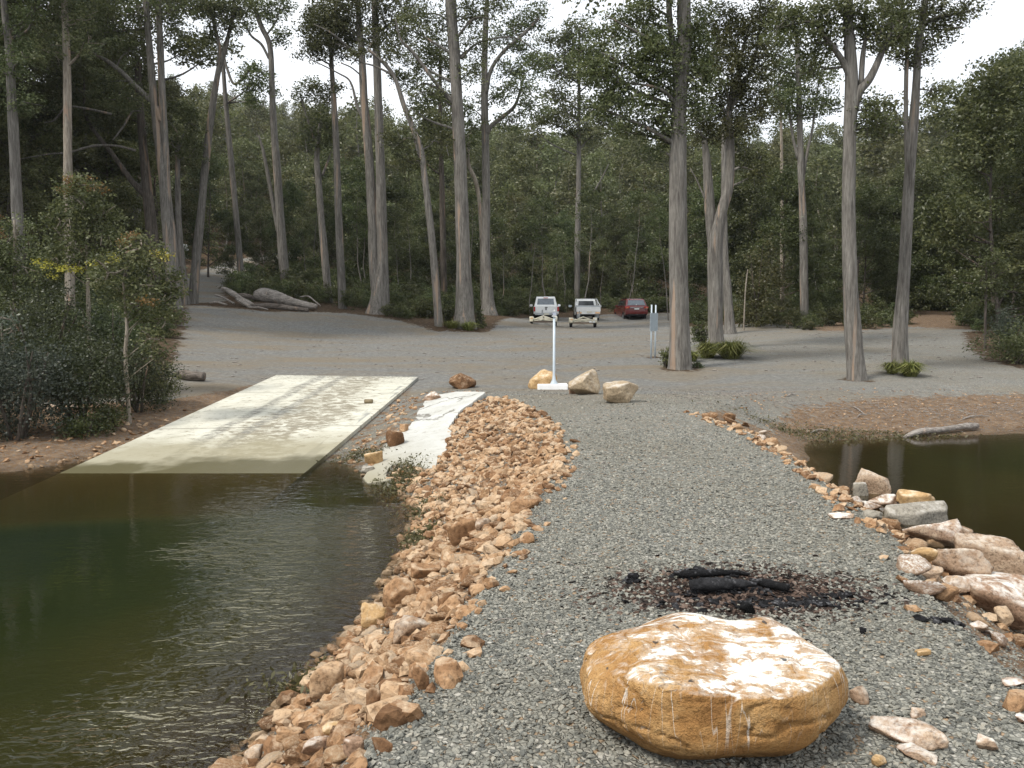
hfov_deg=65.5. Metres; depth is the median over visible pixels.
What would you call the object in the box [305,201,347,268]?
understorey tree
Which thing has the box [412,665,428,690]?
rock
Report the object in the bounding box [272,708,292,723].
rock
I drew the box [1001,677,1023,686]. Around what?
rock
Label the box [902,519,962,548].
rock
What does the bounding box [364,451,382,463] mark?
rock
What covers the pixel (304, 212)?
sapling pole
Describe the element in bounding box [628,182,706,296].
understorey tree
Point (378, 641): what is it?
riprap rock
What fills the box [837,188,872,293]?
sapling pole
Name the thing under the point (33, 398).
bush
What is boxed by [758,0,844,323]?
eucalyptus tree
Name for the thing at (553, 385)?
pole
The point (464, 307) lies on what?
eucalyptus tree
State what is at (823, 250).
understorey tree
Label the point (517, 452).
riprap rock
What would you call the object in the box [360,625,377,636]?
riprap rock
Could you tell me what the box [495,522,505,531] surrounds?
riprap rock
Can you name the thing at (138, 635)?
water
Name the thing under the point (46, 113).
forest tree
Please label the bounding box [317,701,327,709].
riprap rock
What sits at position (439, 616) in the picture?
riprap rock
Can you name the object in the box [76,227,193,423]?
sapling
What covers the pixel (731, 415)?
riprap rock
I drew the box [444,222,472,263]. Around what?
sapling pole
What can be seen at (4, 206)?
forest tree
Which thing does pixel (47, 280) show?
sapling
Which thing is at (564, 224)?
understorey tree
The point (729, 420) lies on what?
riprap rock
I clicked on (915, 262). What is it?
understorey tree
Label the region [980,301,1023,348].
bush
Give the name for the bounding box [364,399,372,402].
wheel chock
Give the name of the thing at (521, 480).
riprap rock
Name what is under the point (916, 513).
rock
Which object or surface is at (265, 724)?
riprap rock
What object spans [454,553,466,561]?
riprap rock
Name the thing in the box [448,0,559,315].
eucalyptus tree
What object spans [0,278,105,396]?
bush
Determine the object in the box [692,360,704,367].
bush
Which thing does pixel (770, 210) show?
understorey tree
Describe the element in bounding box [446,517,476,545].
rock
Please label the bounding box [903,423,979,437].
driftwood log
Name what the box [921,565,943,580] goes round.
rock
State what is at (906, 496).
rock
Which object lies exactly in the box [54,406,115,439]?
bush
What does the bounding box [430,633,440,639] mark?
riprap rock
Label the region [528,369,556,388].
boulder
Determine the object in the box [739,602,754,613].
charcoal lump
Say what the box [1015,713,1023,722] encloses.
rock
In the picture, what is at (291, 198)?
understorey tree
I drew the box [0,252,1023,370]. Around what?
undergrowth
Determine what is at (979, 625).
rock
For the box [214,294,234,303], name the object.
branch
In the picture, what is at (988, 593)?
rock
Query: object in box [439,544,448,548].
riprap rock
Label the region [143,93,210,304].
eucalyptus tree
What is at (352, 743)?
rock
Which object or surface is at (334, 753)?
riprap rock
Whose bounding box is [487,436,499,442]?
riprap rock
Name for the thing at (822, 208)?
sapling pole
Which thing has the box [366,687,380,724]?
rock
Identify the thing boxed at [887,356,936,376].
grass tussock
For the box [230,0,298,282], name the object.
eucalyptus tree
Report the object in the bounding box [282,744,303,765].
riprap rock
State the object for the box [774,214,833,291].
understorey tree
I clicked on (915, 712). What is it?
rock
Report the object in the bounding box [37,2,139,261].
forest tree
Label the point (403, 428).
rock
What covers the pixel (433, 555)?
riprap rock
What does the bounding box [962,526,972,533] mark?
rock
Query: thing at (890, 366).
grass tussock
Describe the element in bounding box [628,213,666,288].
understorey tree
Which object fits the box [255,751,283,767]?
riprap rock
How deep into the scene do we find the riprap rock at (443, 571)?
6.33 m
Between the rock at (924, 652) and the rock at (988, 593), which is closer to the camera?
the rock at (924, 652)
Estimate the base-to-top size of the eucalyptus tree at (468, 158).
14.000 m
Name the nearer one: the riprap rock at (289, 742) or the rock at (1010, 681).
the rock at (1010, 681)
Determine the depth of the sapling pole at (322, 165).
66.98 m
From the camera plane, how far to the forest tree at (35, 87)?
44.31 m
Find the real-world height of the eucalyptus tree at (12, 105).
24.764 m
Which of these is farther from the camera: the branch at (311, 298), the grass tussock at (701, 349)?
the branch at (311, 298)
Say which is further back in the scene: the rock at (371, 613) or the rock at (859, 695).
the rock at (371, 613)
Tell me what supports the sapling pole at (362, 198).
on the ground
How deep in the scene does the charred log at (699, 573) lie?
5.06 m
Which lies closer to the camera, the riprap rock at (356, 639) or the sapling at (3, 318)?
the riprap rock at (356, 639)
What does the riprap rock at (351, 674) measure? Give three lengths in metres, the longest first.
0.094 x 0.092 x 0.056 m
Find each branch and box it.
[209,301,226,304]
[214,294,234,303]
[235,298,250,306]
[237,293,254,300]
[247,306,267,309]
[300,295,320,305]
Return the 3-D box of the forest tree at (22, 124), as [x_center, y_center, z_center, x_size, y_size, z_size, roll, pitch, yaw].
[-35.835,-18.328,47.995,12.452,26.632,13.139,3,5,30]
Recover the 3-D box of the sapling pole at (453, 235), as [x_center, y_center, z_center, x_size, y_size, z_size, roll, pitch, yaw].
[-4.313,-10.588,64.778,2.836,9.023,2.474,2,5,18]
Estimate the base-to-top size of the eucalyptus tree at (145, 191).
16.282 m
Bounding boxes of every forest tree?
[0,0,74,120]
[0,0,100,267]
[0,5,49,88]
[0,33,88,266]
[0,66,51,270]
[0,75,49,258]
[1,0,51,172]
[1,64,62,252]
[8,14,154,267]
[17,0,184,245]
[19,103,37,139]
[26,0,245,269]
[27,60,158,270]
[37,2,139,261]
[43,57,174,278]
[119,76,214,255]
[859,156,953,284]
[881,157,940,276]
[891,141,967,271]
[912,44,1023,327]
[913,172,976,272]
[918,49,1023,305]
[932,172,1005,279]
[952,147,1009,272]
[954,38,1023,253]
[964,190,997,262]
[969,91,1023,290]
[986,107,1023,271]
[987,131,1023,263]
[994,149,1023,289]
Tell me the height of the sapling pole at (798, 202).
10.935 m
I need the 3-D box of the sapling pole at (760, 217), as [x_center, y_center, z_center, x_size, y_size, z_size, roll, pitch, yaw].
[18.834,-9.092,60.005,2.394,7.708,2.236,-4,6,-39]
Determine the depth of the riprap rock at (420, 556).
7.37 m
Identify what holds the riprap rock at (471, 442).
on the ground
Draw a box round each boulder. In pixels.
[449,373,475,388]
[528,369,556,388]
[568,369,599,394]
[579,612,848,759]
[603,380,637,402]
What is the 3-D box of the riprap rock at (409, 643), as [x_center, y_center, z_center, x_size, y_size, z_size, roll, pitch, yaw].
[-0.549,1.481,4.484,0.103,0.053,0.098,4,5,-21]
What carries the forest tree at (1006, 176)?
on the ground
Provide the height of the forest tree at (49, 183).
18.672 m
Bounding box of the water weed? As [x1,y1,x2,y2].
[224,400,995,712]
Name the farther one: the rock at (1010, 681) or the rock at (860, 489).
the rock at (860, 489)
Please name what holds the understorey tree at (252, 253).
on the ground
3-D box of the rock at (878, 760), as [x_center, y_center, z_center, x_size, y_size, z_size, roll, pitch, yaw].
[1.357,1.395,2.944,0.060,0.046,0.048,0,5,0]
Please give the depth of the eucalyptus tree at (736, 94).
29.15 m
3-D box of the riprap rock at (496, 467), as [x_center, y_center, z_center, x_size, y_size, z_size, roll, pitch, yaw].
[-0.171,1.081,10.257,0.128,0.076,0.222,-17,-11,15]
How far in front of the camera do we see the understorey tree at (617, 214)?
78.91 m
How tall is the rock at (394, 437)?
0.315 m
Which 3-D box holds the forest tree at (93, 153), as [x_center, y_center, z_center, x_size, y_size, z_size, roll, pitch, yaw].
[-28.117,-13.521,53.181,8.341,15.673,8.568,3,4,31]
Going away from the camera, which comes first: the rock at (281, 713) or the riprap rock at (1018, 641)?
the rock at (281, 713)
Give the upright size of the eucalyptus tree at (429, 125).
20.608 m
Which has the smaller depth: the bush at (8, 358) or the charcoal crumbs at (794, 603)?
the charcoal crumbs at (794, 603)
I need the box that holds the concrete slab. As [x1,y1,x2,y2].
[363,391,484,492]
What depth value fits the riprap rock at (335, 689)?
4.47 m
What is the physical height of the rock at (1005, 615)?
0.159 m
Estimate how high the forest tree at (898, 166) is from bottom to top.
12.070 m
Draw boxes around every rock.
[46,404,76,412]
[210,757,242,767]
[244,744,262,764]
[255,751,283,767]
[257,715,275,732]
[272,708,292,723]
[276,726,303,742]
[281,734,299,751]
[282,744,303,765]
[301,736,328,754]
[309,661,343,698]
[315,662,325,668]
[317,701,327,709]
[321,721,338,735]
[322,744,347,764]
[324,697,346,714]
[327,644,339,654]
[331,686,342,692]
[339,625,356,636]
[343,734,363,756]
[348,660,365,668]
[348,668,357,678]
[349,645,368,659]
[352,636,362,642]
[354,618,360,624]
[357,713,365,719]
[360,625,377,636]
[361,465,374,473]
[361,602,386,628]
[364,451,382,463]
[365,653,378,661]
[365,683,375,688]
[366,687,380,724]
[369,639,383,650]
[377,644,403,653]
[381,637,392,646]
[382,577,415,607]
[384,616,396,627]
[384,662,398,673]
[386,430,404,446]
[388,666,399,674]
[393,615,429,643]
[394,566,400,574]
[399,424,408,431]
[401,594,416,606]
[403,563,410,572]
[404,641,417,646]
[406,484,416,492]
[409,606,419,615]
[410,520,421,524]
[410,562,441,578]
[411,553,426,561]
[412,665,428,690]
[414,558,421,562]
[415,639,431,650]
[419,539,429,546]
[424,391,440,400]
[426,621,446,635]
[429,551,440,558]
[429,579,457,589]
[430,590,442,599]
[430,612,446,621]
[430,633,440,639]
[436,464,444,469]
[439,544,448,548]
[439,567,447,574]
[441,545,455,555]
[441,588,457,592]
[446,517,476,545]
[453,455,461,463]
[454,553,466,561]
[460,542,475,550]
[460,574,473,587]
[468,440,476,445]
[468,488,476,495]
[469,567,480,574]
[473,531,488,537]
[475,518,490,530]
[478,506,493,515]
[482,535,493,539]
[484,456,497,464]
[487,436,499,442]
[489,521,503,527]
[492,465,503,469]
[493,469,507,473]
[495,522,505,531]
[502,400,509,404]
[510,445,519,452]
[510,499,538,513]
[512,450,523,456]
[512,479,528,482]
[702,412,717,418]
[723,413,735,419]
[724,416,737,423]
[732,423,742,429]
[765,437,779,446]
[777,445,786,452]
[816,472,832,483]
[828,512,853,518]
[836,486,849,494]
[849,686,868,704]
[851,496,863,505]
[852,468,890,498]
[852,482,868,500]
[863,501,882,509]
[863,509,882,519]
[868,494,897,507]
[868,715,948,750]
[871,754,886,766]
[881,518,901,530]
[883,501,947,526]
[896,489,934,503]
[896,554,931,575]
[896,742,937,765]
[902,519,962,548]
[903,580,946,595]
[904,538,927,547]
[908,547,937,561]
[910,707,925,718]
[914,648,930,655]
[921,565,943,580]
[925,539,944,549]
[931,548,993,575]
[933,583,958,601]
[942,575,981,593]
[954,532,1023,574]
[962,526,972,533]
[965,571,1023,629]
[966,612,990,626]
[970,620,988,630]
[976,733,998,750]
[983,630,1007,647]
[994,606,1013,626]
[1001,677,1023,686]
[1002,689,1023,712]
[1013,636,1023,647]
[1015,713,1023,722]
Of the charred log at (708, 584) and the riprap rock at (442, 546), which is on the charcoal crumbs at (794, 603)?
the charred log at (708, 584)
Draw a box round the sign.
[650,305,657,358]
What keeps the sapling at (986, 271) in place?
on the ground
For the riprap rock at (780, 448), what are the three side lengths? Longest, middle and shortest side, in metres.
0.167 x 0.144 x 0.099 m
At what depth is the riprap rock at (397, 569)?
7.27 m
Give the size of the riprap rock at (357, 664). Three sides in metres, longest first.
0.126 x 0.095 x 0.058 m
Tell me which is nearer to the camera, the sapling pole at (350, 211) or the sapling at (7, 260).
the sapling at (7, 260)
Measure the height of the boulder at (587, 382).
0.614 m
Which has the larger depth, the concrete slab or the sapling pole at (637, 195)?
the sapling pole at (637, 195)
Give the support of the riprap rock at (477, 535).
on the ground
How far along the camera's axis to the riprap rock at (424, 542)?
7.78 m
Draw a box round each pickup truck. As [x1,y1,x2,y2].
[530,297,559,319]
[568,299,600,319]
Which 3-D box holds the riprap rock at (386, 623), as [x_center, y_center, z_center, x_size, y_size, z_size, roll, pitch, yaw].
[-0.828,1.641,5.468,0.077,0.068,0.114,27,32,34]
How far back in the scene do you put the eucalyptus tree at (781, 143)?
50.75 m
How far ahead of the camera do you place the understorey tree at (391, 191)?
64.81 m
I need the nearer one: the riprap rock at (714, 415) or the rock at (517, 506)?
the rock at (517, 506)
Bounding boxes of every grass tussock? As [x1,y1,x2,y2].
[437,320,465,328]
[454,321,481,330]
[691,336,732,357]
[691,350,701,361]
[704,335,767,358]
[873,359,899,373]
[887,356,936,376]
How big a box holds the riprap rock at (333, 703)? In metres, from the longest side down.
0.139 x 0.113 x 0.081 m
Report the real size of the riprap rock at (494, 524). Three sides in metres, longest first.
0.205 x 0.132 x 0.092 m
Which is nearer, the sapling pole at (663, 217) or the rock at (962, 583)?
the rock at (962, 583)
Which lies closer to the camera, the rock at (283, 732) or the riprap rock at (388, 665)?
the rock at (283, 732)
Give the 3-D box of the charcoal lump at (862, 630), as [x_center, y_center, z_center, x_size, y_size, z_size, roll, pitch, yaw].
[1.829,1.286,4.150,0.035,0.041,0.019,2,5,27]
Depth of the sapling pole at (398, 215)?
57.57 m
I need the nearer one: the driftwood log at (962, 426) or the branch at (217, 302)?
the driftwood log at (962, 426)
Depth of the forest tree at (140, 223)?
52.51 m
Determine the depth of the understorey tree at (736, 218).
59.01 m
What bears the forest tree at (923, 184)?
on the ground
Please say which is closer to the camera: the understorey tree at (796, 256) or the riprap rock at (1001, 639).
the riprap rock at (1001, 639)
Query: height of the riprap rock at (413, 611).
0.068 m
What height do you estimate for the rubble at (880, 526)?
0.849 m
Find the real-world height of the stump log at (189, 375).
0.308 m
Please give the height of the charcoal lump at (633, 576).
0.058 m
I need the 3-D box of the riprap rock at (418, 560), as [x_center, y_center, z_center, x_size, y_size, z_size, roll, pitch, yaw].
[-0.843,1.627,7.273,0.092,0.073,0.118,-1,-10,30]
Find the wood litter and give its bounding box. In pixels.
[173,317,1023,661]
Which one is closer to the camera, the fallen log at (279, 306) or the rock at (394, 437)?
the rock at (394, 437)
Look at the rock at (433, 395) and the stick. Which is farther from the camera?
the stick
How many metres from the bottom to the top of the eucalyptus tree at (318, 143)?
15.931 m
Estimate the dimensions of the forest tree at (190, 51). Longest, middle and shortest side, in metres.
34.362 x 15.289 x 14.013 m
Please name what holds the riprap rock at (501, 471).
on the ground
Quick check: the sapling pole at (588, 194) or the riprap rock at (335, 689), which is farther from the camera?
the sapling pole at (588, 194)
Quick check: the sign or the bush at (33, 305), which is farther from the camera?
the sign
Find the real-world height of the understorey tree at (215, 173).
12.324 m
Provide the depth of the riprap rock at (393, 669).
4.07 m
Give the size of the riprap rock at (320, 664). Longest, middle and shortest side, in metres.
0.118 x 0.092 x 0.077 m
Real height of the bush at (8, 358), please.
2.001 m
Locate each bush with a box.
[0,251,74,373]
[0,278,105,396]
[0,317,155,431]
[0,326,107,441]
[0,331,33,417]
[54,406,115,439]
[57,284,153,395]
[81,335,188,412]
[90,400,128,431]
[140,358,191,403]
[442,305,454,322]
[474,309,486,327]
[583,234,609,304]
[657,346,668,367]
[690,320,707,346]
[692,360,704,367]
[732,228,798,326]
[962,324,1023,364]
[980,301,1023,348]
[1001,311,1023,353]
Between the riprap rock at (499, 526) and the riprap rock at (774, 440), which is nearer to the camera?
the riprap rock at (499, 526)
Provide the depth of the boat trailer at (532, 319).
51.87 m
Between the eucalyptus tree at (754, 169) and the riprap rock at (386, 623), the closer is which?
the riprap rock at (386, 623)
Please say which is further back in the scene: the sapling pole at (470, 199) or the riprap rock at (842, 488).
the sapling pole at (470, 199)
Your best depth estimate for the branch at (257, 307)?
47.46 m
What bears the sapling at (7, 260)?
on the ground
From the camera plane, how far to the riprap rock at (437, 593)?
5.45 m
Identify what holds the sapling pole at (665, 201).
on the ground
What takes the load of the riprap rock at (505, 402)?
on the ground
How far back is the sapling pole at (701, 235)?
71.33 m
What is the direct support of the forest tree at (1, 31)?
on the ground
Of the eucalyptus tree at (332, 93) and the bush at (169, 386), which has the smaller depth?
the bush at (169, 386)
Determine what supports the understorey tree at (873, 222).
on the ground
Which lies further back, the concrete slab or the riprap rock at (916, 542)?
the concrete slab
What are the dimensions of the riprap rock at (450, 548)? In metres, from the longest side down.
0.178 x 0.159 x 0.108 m
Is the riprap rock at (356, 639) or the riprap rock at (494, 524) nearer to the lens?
the riprap rock at (356, 639)
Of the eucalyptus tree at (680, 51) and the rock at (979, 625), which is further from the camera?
the eucalyptus tree at (680, 51)
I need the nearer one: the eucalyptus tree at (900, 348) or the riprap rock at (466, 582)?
the riprap rock at (466, 582)
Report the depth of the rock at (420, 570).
6.39 m
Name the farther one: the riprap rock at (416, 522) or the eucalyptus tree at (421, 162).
the eucalyptus tree at (421, 162)
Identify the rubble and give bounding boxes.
[0,388,1023,652]
[208,395,580,767]
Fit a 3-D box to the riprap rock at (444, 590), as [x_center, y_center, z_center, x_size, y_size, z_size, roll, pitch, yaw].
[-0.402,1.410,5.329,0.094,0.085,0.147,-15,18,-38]
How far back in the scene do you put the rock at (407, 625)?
4.76 m
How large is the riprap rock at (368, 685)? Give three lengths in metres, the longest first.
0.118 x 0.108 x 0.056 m
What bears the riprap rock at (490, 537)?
on the ground
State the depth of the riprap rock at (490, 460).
10.68 m
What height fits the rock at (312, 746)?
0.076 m
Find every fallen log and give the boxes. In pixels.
[221,287,253,304]
[251,303,308,311]
[253,288,317,308]
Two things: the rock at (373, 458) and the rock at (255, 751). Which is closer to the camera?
the rock at (255, 751)
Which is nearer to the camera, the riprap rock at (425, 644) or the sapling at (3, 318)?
the riprap rock at (425, 644)
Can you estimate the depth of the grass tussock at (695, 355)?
26.08 m
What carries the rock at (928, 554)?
on the ground
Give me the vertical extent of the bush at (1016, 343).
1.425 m
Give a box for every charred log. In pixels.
[674,569,749,577]
[689,577,756,591]
[749,578,789,591]
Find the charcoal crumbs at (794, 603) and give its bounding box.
[621,565,965,630]
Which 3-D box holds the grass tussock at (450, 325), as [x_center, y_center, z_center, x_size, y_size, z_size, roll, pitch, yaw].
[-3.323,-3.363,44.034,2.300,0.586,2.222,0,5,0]
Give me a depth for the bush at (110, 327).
18.53 m
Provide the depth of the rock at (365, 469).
12.09 m
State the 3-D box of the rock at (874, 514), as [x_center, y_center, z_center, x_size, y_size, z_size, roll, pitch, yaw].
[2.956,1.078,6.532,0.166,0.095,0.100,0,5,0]
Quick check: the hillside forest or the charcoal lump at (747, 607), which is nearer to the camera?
the charcoal lump at (747, 607)
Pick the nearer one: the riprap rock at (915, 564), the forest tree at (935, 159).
the riprap rock at (915, 564)
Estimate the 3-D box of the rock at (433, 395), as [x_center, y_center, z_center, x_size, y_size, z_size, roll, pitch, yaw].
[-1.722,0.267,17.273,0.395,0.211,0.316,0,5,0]
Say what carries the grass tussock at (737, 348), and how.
on the ground
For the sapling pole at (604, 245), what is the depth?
66.16 m
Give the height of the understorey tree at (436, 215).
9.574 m
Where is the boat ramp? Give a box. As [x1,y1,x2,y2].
[0,375,417,501]
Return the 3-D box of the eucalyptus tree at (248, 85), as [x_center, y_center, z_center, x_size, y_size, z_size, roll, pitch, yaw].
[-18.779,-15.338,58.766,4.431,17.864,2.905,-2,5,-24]
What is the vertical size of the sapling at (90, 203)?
5.428 m
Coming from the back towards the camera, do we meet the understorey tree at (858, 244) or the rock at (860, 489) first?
the understorey tree at (858, 244)
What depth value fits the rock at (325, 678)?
4.51 m
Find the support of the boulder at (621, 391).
on the ground
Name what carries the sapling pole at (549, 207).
on the ground
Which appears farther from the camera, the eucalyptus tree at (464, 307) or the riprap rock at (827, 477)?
the eucalyptus tree at (464, 307)
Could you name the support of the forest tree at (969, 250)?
on the ground
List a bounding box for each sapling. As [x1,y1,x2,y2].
[0,212,58,382]
[0,311,28,424]
[21,266,57,336]
[26,168,133,359]
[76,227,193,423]
[743,269,747,329]
[958,241,1018,348]
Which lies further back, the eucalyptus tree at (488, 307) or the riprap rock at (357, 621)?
the eucalyptus tree at (488, 307)
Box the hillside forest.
[0,71,987,298]
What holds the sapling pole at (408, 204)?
on the ground
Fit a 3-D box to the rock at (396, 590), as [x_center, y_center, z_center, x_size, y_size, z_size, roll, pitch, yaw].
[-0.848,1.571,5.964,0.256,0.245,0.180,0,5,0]
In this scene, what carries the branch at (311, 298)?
on the ground
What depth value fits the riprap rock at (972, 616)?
4.93 m
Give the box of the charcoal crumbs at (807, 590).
[514,553,1010,657]
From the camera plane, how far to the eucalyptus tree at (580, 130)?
67.94 m
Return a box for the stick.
[962,415,985,418]
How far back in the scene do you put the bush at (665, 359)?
24.25 m
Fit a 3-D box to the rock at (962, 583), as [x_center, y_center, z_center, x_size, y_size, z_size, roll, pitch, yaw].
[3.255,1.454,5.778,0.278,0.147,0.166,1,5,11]
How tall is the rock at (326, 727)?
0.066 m
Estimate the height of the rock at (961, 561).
0.293 m
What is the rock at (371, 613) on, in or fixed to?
on the ground
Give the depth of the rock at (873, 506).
9.83 m
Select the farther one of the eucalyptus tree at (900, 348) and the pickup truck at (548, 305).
the pickup truck at (548, 305)
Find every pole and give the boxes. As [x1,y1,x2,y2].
[287,206,313,273]
[306,158,343,269]
[341,176,367,288]
[353,187,389,282]
[387,204,409,284]
[388,195,418,280]
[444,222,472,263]
[445,201,474,241]
[454,188,494,259]
[491,235,516,303]
[519,215,553,314]
[523,192,562,296]
[537,310,567,389]
[548,231,570,307]
[569,185,612,317]
[598,240,618,304]
[620,184,662,318]
[640,206,668,320]
[655,170,697,306]
[695,231,707,295]
[750,214,777,257]
[785,175,809,243]
[797,195,829,288]
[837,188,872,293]
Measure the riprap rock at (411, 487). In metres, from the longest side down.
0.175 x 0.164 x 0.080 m
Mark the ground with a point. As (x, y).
(214, 339)
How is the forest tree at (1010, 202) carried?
on the ground
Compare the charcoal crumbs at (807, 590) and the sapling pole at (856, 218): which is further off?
the sapling pole at (856, 218)
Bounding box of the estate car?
[614,298,648,318]
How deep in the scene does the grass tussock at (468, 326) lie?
43.69 m
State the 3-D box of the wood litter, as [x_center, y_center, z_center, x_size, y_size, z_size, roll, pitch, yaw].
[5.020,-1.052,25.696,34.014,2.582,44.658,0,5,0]
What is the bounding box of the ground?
[0,195,1023,767]
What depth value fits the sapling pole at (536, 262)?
61.40 m
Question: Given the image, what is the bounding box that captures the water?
[0,433,1023,767]
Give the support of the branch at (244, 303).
on the ground
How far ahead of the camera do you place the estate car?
61.95 m
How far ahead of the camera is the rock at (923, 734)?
3.09 m
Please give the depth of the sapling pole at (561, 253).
68.59 m
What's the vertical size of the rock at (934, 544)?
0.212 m
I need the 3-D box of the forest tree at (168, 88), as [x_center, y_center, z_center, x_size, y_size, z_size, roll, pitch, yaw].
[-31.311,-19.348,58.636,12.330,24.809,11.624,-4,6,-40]
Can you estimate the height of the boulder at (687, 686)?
0.470 m
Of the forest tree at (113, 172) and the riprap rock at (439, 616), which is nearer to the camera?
the riprap rock at (439, 616)
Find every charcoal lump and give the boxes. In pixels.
[628,572,638,579]
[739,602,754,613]
[859,627,866,633]
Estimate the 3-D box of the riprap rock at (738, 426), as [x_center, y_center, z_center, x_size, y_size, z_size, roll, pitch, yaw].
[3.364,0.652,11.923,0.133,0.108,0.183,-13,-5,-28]
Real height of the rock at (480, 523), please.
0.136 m
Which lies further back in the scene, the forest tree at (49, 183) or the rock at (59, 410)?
the forest tree at (49, 183)
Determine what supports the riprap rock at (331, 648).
on the ground
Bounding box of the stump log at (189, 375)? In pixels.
[175,370,205,380]
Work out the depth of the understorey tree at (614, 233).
76.35 m
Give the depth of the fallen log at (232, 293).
49.05 m
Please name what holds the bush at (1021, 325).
on the ground
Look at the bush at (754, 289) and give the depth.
43.32 m
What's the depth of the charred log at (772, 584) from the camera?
4.82 m
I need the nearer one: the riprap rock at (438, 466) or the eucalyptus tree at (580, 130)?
the riprap rock at (438, 466)
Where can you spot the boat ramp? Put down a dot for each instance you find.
(277, 435)
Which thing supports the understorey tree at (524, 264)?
on the ground
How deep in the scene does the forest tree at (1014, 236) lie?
36.65 m
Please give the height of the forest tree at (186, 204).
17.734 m
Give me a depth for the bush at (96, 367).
15.20 m
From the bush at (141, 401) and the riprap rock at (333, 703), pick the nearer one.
the riprap rock at (333, 703)
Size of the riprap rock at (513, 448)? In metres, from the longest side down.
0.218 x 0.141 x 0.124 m
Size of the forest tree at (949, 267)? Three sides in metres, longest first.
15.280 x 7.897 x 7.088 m
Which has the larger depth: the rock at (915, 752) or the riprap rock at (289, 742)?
the riprap rock at (289, 742)
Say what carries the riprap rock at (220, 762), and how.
on the ground
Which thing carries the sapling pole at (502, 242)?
on the ground
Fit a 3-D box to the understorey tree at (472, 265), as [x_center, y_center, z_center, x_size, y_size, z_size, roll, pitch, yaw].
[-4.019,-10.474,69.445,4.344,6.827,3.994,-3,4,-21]
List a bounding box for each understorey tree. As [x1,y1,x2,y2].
[181,146,247,276]
[215,207,260,276]
[245,208,276,267]
[261,177,330,267]
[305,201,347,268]
[324,153,403,278]
[359,172,430,283]
[404,193,455,287]
[409,196,449,283]
[440,230,479,287]
[470,204,519,291]
[506,200,555,281]
[540,208,585,289]
[595,196,649,278]
[602,218,641,292]
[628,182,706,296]
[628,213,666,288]
[662,170,751,302]
[702,170,798,298]
[728,156,798,297]
[741,163,841,313]
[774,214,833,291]
[785,213,839,292]
[818,174,896,303]
[820,183,914,306]
[856,184,935,296]
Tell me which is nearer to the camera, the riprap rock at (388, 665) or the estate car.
the riprap rock at (388, 665)
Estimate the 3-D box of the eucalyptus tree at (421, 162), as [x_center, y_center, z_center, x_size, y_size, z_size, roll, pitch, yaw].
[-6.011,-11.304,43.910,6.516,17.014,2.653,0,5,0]
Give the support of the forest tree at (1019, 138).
on the ground
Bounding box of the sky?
[17,0,1023,149]
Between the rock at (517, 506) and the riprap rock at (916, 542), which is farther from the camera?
the rock at (517, 506)
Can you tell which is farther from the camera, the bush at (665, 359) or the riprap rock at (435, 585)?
the bush at (665, 359)
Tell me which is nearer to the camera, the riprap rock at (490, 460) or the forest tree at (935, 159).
the riprap rock at (490, 460)
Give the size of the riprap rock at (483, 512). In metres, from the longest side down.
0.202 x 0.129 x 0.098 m
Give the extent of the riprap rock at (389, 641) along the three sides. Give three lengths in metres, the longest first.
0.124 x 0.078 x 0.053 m
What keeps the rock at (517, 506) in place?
on the ground
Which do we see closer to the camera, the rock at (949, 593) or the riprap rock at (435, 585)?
the rock at (949, 593)
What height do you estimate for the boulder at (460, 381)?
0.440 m
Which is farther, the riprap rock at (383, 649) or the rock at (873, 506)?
the rock at (873, 506)
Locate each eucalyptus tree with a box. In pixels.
[0,0,183,287]
[20,0,196,309]
[24,0,117,308]
[33,30,160,296]
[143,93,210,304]
[181,0,261,303]
[221,57,283,276]
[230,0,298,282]
[285,75,350,302]
[289,0,366,308]
[291,0,425,314]
[341,23,461,326]
[386,0,538,328]
[404,22,468,293]
[439,129,489,302]
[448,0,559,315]
[525,0,629,297]
[557,0,728,370]
[686,0,789,343]
[710,120,790,333]
[752,0,930,380]
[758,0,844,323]
[760,70,802,310]
[865,0,994,365]
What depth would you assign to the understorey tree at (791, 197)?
47.11 m
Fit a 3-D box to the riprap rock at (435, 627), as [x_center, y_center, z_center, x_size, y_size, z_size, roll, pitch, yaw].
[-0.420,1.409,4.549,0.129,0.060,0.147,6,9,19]
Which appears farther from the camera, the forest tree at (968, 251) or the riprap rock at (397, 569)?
the forest tree at (968, 251)
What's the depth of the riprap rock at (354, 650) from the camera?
5.02 m
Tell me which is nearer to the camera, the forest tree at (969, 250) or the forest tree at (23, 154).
the forest tree at (23, 154)
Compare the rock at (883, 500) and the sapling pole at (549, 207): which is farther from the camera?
the sapling pole at (549, 207)
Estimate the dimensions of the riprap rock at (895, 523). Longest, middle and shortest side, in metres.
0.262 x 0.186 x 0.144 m
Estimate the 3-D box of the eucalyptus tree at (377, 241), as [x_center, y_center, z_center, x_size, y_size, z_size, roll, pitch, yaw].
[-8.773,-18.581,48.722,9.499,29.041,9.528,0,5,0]
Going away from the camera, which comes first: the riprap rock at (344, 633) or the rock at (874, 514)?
the riprap rock at (344, 633)
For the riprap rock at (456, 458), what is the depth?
11.46 m
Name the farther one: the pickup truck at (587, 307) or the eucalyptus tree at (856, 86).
the pickup truck at (587, 307)

